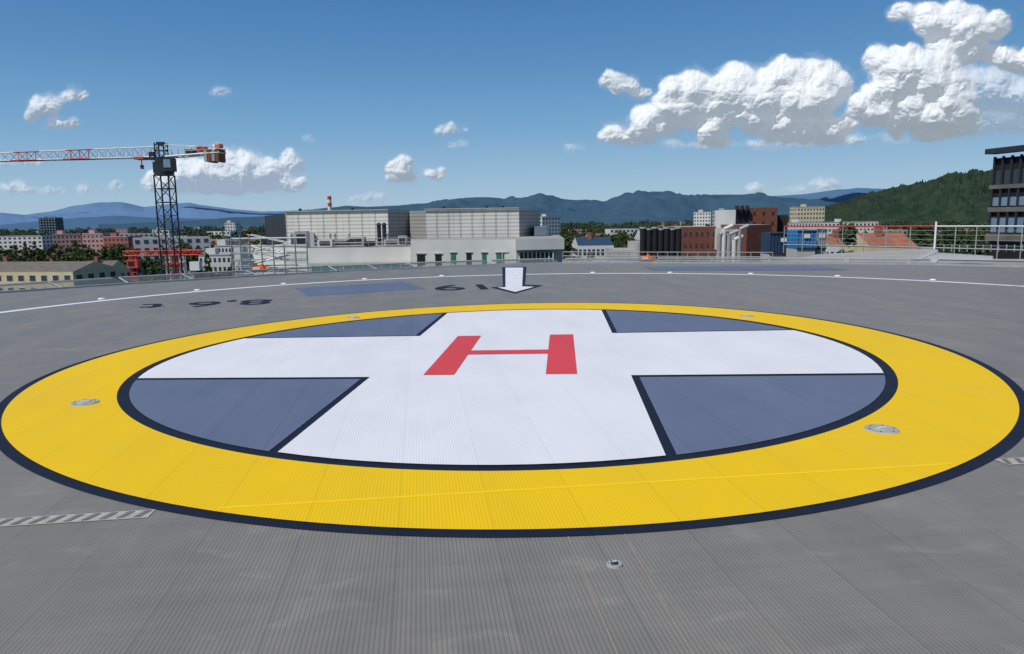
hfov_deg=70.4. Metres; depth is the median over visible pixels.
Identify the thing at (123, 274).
windows
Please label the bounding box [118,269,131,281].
walls
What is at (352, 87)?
sky
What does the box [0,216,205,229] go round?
wooded hills
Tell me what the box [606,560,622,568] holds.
flush deck light
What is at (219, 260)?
windows
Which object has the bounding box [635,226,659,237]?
roof
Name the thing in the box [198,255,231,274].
walls
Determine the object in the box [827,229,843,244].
roof
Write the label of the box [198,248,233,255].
roof
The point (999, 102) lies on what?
cloud
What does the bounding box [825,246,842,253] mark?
walls
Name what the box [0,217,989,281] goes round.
distant trees
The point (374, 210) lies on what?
parapet and joints
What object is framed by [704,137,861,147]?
cloud
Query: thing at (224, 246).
apartment block
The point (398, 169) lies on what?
cloud
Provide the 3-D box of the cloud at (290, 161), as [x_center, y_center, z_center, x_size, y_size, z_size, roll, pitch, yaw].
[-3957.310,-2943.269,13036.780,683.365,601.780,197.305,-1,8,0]
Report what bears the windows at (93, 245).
in the apartment block at (93, 239)
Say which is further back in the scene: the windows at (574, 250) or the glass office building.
the windows at (574, 250)
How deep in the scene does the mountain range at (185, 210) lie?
13080.81 m
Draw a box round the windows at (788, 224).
[787,224,821,229]
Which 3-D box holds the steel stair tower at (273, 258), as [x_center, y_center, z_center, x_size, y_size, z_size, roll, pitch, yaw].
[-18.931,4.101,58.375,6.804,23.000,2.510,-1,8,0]
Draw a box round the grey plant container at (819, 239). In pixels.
[806,229,826,254]
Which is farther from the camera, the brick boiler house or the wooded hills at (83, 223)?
the wooded hills at (83, 223)
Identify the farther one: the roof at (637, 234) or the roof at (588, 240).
the roof at (637, 234)
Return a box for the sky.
[0,0,1023,214]
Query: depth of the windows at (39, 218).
1484.47 m
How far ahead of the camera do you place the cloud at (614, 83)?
8521.01 m
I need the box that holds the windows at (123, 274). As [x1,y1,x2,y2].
[121,272,130,282]
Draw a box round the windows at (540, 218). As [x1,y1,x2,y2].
[540,218,559,233]
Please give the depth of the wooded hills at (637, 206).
5205.56 m
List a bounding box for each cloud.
[24,91,87,129]
[141,144,306,195]
[280,148,304,173]
[385,154,445,182]
[436,122,456,134]
[597,54,859,148]
[599,69,651,98]
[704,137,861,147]
[846,42,981,142]
[887,0,1023,72]
[962,68,1023,134]
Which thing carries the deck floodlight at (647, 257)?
on the helipad deck
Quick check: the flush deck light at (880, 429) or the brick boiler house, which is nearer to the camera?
the flush deck light at (880, 429)
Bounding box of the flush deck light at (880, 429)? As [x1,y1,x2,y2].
[864,424,899,433]
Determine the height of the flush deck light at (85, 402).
0.024 m
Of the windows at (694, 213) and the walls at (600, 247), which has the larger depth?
the windows at (694, 213)
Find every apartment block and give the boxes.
[0,235,52,251]
[52,230,82,254]
[81,230,109,254]
[103,233,140,250]
[152,227,176,235]
[213,240,243,253]
[224,221,240,235]
[540,214,560,234]
[694,210,711,225]
[712,208,723,225]
[787,219,822,229]
[789,204,824,221]
[823,219,878,235]
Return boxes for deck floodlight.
[252,264,270,271]
[639,255,655,260]
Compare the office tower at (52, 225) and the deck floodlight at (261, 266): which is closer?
the deck floodlight at (261, 266)
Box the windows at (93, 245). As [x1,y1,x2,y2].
[83,235,109,254]
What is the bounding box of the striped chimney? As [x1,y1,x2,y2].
[327,196,331,209]
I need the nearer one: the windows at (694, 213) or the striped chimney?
the windows at (694, 213)
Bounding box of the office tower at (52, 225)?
[39,217,63,234]
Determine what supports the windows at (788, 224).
in the apartment block at (795, 222)
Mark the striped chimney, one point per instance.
(329, 201)
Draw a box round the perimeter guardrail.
[562,252,772,261]
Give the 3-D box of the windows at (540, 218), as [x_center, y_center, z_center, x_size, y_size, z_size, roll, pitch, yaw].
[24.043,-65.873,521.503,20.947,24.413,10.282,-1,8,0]
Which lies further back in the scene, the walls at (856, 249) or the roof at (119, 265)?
the roof at (119, 265)
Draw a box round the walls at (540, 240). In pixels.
[233,226,563,275]
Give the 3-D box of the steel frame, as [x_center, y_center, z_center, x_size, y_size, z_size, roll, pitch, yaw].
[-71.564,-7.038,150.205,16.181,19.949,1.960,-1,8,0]
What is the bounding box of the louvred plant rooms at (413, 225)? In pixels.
[265,209,539,245]
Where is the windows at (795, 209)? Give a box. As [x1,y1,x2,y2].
[790,208,823,221]
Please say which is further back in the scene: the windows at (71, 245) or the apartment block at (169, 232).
the apartment block at (169, 232)
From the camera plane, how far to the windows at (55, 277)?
184.43 m
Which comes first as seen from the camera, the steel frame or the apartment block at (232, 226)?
the steel frame
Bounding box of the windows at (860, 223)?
[823,223,877,235]
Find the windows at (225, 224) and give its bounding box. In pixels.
[225,224,240,235]
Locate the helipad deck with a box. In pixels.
[0,257,1023,653]
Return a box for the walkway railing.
[783,222,1023,258]
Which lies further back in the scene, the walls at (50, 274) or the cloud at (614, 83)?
the cloud at (614, 83)
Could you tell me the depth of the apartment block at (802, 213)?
514.50 m
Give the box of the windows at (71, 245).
[53,235,82,254]
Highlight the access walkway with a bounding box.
[789,244,1023,264]
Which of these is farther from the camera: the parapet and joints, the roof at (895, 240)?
the roof at (895, 240)
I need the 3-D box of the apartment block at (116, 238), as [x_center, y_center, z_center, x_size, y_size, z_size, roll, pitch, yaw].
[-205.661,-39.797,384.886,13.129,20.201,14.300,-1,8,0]
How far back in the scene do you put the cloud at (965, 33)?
8140.30 m
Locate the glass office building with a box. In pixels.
[985,145,1023,258]
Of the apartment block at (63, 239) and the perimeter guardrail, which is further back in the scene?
the apartment block at (63, 239)
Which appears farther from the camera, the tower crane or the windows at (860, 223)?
the windows at (860, 223)
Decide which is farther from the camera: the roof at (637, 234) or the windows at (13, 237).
the windows at (13, 237)
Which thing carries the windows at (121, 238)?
in the apartment block at (116, 238)
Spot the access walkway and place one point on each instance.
(933, 255)
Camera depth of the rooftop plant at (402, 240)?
74.10 m
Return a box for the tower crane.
[0,142,225,279]
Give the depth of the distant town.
292.58 m
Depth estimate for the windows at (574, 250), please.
189.15 m
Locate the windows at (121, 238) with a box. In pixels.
[104,238,132,245]
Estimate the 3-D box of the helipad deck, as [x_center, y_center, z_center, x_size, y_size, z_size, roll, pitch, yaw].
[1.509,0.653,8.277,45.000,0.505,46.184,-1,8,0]
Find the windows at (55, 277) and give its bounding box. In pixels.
[0,271,115,290]
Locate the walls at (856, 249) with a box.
[843,246,917,252]
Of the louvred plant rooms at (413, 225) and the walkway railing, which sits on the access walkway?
the walkway railing
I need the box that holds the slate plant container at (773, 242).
[760,232,786,260]
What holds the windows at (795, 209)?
in the apartment block at (802, 213)
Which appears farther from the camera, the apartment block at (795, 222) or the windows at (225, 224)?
the windows at (225, 224)
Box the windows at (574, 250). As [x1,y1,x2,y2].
[572,247,603,254]
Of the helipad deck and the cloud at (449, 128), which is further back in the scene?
the cloud at (449, 128)
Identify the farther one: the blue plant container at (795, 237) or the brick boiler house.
the brick boiler house
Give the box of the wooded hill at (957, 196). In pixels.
[788,169,992,229]
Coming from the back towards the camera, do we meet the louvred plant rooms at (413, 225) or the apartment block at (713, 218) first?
the apartment block at (713, 218)
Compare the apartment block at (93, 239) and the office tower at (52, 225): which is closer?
the apartment block at (93, 239)
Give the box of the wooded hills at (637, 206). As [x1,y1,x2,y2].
[98,190,836,229]
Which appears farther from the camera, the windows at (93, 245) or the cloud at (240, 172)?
the cloud at (240, 172)
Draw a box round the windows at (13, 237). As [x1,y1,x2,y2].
[0,237,52,250]
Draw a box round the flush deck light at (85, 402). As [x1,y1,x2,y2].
[69,399,99,405]
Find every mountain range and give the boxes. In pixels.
[0,202,327,224]
[772,188,882,202]
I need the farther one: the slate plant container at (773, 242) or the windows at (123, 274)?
the windows at (123, 274)
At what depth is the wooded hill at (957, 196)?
1259.08 m
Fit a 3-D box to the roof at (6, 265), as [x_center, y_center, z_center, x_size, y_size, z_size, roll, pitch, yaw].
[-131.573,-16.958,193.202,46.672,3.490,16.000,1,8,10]
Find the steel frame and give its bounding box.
[122,245,203,281]
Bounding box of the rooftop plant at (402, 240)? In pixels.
[294,206,503,247]
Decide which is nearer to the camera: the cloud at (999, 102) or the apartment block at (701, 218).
the apartment block at (701, 218)
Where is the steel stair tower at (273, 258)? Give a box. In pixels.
[230,234,308,275]
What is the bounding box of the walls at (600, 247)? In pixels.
[572,244,613,259]
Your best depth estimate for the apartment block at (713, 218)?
563.99 m
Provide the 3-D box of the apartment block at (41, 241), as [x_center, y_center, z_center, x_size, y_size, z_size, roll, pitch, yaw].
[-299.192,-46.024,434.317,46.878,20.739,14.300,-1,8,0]
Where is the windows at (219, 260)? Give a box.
[200,258,233,270]
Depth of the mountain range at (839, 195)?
9915.33 m
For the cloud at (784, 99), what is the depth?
8403.68 m
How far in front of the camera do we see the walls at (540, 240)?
71.71 m
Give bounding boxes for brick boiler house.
[605,206,787,261]
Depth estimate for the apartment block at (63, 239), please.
399.90 m
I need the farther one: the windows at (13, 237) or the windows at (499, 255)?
the windows at (13, 237)
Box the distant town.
[1,222,974,266]
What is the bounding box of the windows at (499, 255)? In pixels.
[311,252,553,270]
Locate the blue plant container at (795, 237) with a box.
[786,230,816,260]
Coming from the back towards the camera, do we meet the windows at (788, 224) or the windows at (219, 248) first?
the windows at (788, 224)
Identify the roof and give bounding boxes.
[0,256,116,271]
[94,256,129,270]
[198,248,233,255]
[572,232,612,245]
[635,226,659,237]
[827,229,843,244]
[845,225,916,246]
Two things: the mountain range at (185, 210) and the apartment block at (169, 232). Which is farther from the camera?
the mountain range at (185, 210)
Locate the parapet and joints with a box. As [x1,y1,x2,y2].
[285,207,519,240]
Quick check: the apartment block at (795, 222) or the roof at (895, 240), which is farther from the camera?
the apartment block at (795, 222)
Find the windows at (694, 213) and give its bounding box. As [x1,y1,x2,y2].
[694,213,709,224]
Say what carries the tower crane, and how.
on the ground
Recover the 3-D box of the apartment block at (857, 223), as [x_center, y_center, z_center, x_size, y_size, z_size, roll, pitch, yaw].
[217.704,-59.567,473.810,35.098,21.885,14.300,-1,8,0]
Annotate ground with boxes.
[1,222,937,234]
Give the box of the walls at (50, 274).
[0,268,117,290]
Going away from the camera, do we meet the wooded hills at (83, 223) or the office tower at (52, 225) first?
the office tower at (52, 225)
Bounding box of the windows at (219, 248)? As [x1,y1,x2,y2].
[219,248,232,251]
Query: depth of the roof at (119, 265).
210.65 m
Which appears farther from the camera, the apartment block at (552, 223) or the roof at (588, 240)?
the apartment block at (552, 223)
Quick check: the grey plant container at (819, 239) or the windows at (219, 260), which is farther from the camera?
the windows at (219, 260)
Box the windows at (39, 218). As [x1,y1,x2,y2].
[39,218,63,234]

